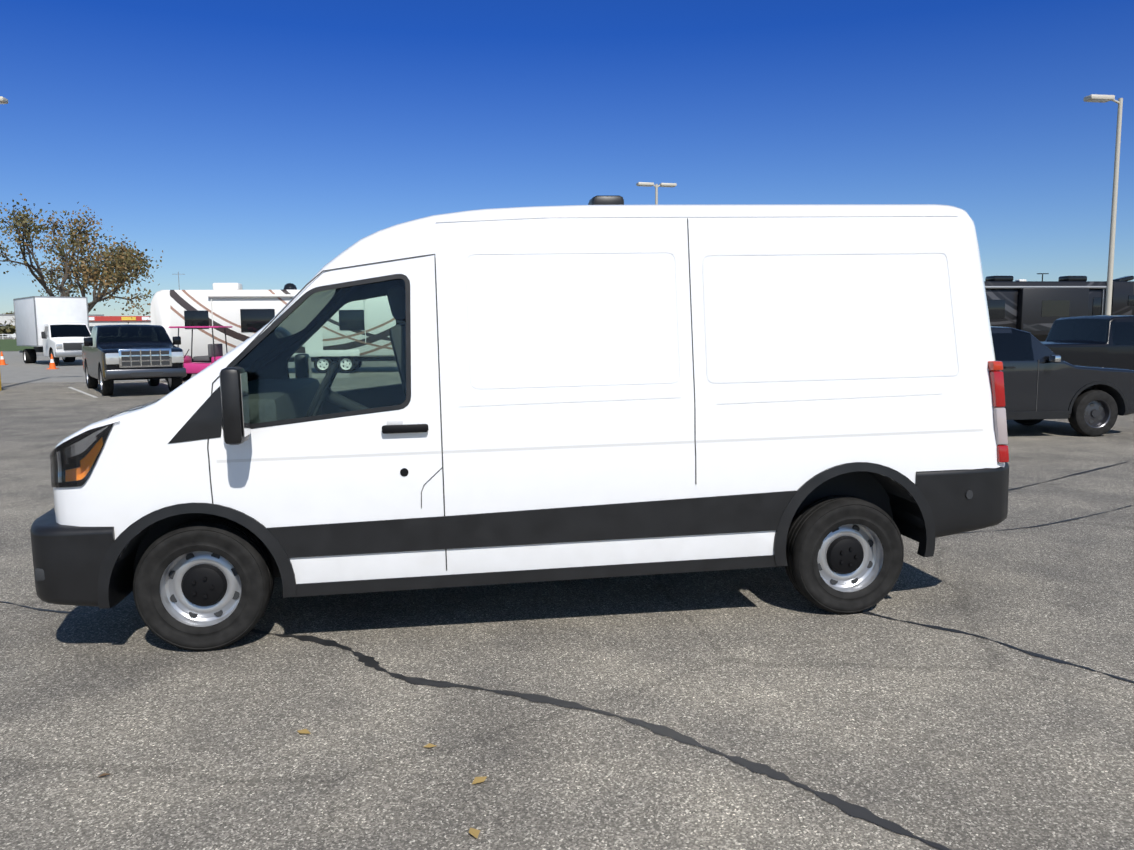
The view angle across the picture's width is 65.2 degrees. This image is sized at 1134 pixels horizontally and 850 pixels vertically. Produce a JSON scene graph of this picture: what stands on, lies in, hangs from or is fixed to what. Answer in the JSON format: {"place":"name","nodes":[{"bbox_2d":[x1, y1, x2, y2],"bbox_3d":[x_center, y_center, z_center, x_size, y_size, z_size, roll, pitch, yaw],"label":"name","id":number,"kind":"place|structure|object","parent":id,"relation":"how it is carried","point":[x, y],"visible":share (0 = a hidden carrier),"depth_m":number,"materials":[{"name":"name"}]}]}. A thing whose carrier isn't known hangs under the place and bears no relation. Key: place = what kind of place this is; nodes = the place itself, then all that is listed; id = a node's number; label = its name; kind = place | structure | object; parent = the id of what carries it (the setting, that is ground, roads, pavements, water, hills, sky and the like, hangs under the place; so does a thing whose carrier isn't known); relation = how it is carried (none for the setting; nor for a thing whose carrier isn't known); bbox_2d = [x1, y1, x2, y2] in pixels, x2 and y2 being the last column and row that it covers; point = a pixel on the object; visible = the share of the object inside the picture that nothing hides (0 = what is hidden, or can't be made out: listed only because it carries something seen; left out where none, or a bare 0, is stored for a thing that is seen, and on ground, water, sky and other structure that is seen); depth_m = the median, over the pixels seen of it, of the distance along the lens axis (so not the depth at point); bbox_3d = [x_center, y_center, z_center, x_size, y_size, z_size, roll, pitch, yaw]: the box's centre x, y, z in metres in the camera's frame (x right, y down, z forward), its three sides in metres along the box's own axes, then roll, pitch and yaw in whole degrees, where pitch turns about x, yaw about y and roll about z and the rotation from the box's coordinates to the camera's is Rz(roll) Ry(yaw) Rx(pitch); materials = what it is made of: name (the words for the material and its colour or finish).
{"place":"outdoors","nodes":[
{"label":"outdoors","id":0,"kind":"place"},
{"bbox_2d":[0,337,1133,849],"bbox_3d":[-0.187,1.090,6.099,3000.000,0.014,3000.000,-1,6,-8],"label":"lot ground","id":1,"kind":"structure","parent":0,"point":[968,691],"depth_m":4.17,"materials":[{"name":"grey asphalt"}]},
{"bbox_2d":[0,96,7,390],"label":"light pole","id":2,"kind":"object","parent":1,"relation":"on","point":[3,100],"visible":1,"depth_m":25.58,"materials":[{"name":"yellow paint"}]},
{"bbox_2d":[0,351,7,364],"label":"traffic cone","id":3,"kind":"object","parent":1,"relation":"on","point":[2,360],"visible":1,"depth_m":46.26,"materials":[{"name":"orange plastic"}]},
{"bbox_2d":[0,321,15,337],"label":"hedge","id":4,"kind":"object","parent":1,"relation":"on","point":[8,329],"visible":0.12,"depth_m":243.92,"materials":[{"name":"green plant"}]},
{"bbox_2d":[0,334,15,338],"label":"white rail fence","id":5,"kind":"object","parent":1,"relation":"on","point":[8,336],"visible":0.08,"depth_m":191.51,"materials":[{"name":"white"}]},
{"bbox_2d":[13,296,90,365],"bbox_3d":[-27.066,-5.012,47.090,2.620,3.530,7.880,-6,8,-42],"label":"white box truck","id":6,"kind":"object","parent":1,"relation":"on","point":[56,327],"visible":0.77,"depth_m":45.81,"materials":[{"name":"white metal"}]},
{"bbox_2d":[0,314,103,336],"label":"white warehouse","id":7,"kind":"structure","parent":1,"relation":"on","point":[8,318],"depth_m":290.52,"materials":[{"name":"grey"}]},
{"bbox_2d":[47,354,58,368],"bbox_3d":[-23.790,-2.938,40.937,0.380,0.710,0.380,-1,6,-8],"label":"traffic cone","id":8,"kind":"object","parent":1,"relation":"on","point":[52,365],"visible":0.92,"depth_m":40.87,"materials":[{"name":"orange plastic"}]},
{"bbox_2d":[0,193,162,322],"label":"autumn tree","id":9,"kind":"object","parent":1,"relation":"on","point":[122,261],"visible":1,"depth_m":60.81,"materials":[{"name":"brown plant"}]},
{"bbox_2d":[89,316,150,331],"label":"shop row","id":10,"kind":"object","parent":1,"relation":"on","point":[114,320],"visible":0.17,"depth_m":236.89,"materials":[{"name":"red"}]},
{"bbox_2d":[82,324,185,395],"bbox_3d":[-12.800,-1.977,25.963,2.500,1.930,5.960,-5,8,-33],"label":"black pickup","id":11,"kind":"object","parent":1,"relation":"on","point":[153,355],"visible":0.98,"depth_m":24.09,"materials":[{"name":"black metal"}]},
{"bbox_2d":[165,326,231,380],"bbox_3d":[-12.675,-2.463,30.585,2.400,1.880,1.220,0,6,2],"label":"golf cart","id":12,"kind":"object","parent":1,"relation":"on","point":[215,352],"visible":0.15,"depth_m":30.10,"materials":[{"name":"pink"}]},
{"bbox_2d":[150,272,405,372],"bbox_3d":[-11.527,-4.176,35.915,11.936,4.100,2.794,-1,6,-6],"label":"white travel trailer rv","id":13,"kind":"object","parent":1,"relation":"on","point":[245,314],"visible":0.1,"depth_m":34.54,"materials":[{"name":"white metal"}]},
{"bbox_2d":[30,195,1008,650],"bbox_3d":[-0.210,-0.177,5.957,5.704,2.563,2.590,-1,6,-8],"label":"cargo van","id":14,"kind":"object","parent":1,"relation":"on","point":[810,399],"visible":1,"depth_m":5.02,"materials":[{"name":"white paint"}]},
{"bbox_2d":[636,182,676,204],"bbox_3d":[4.235,-7.155,42.053,1.900,8.450,0.720,-2,6,-13],"label":"street light","id":15,"kind":"object","parent":1,"relation":"on","point":[647,184],"visible":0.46,"depth_m":41.56,"materials":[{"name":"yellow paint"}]},
{"bbox_2d":[984,273,1133,341],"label":"motorhome","id":16,"kind":"object","parent":1,"relation":"on","point":[1036,309],"visible":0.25,"depth_m":43.78,"materials":[{"name":"black metal"}]},
{"bbox_2d":[991,326,1133,436],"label":"pickup truck","id":17,"kind":"object","parent":1,"relation":"on","point":[1042,381],"visible":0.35,"depth_m":13.63,"materials":[{"name":"grey metal"}]},
{"bbox_2d":[1041,315,1133,369],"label":"suv","id":18,"kind":"object","parent":1,"relation":"on","point":[1103,340],"visible":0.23,"depth_m":17.94,"materials":[{"name":"black metal"}]},
{"bbox_2d":[1083,94,1122,314],"bbox_3d":[16.118,-5.549,26.733,1.460,8.450,0.720,-1,6,-8],"label":"light pole","id":19,"kind":"object","parent":1,"relation":"on","point":[1099,99],"visible":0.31,"depth_m":26.59,"materials":[{"name":"grey metal"}]},
{"bbox_2d":[0,0,1133,315],"label":"sky","id":20,"kind":"structure","parent":0,"point":[252,144],"materials":[{"name":"blue"}]}
]}

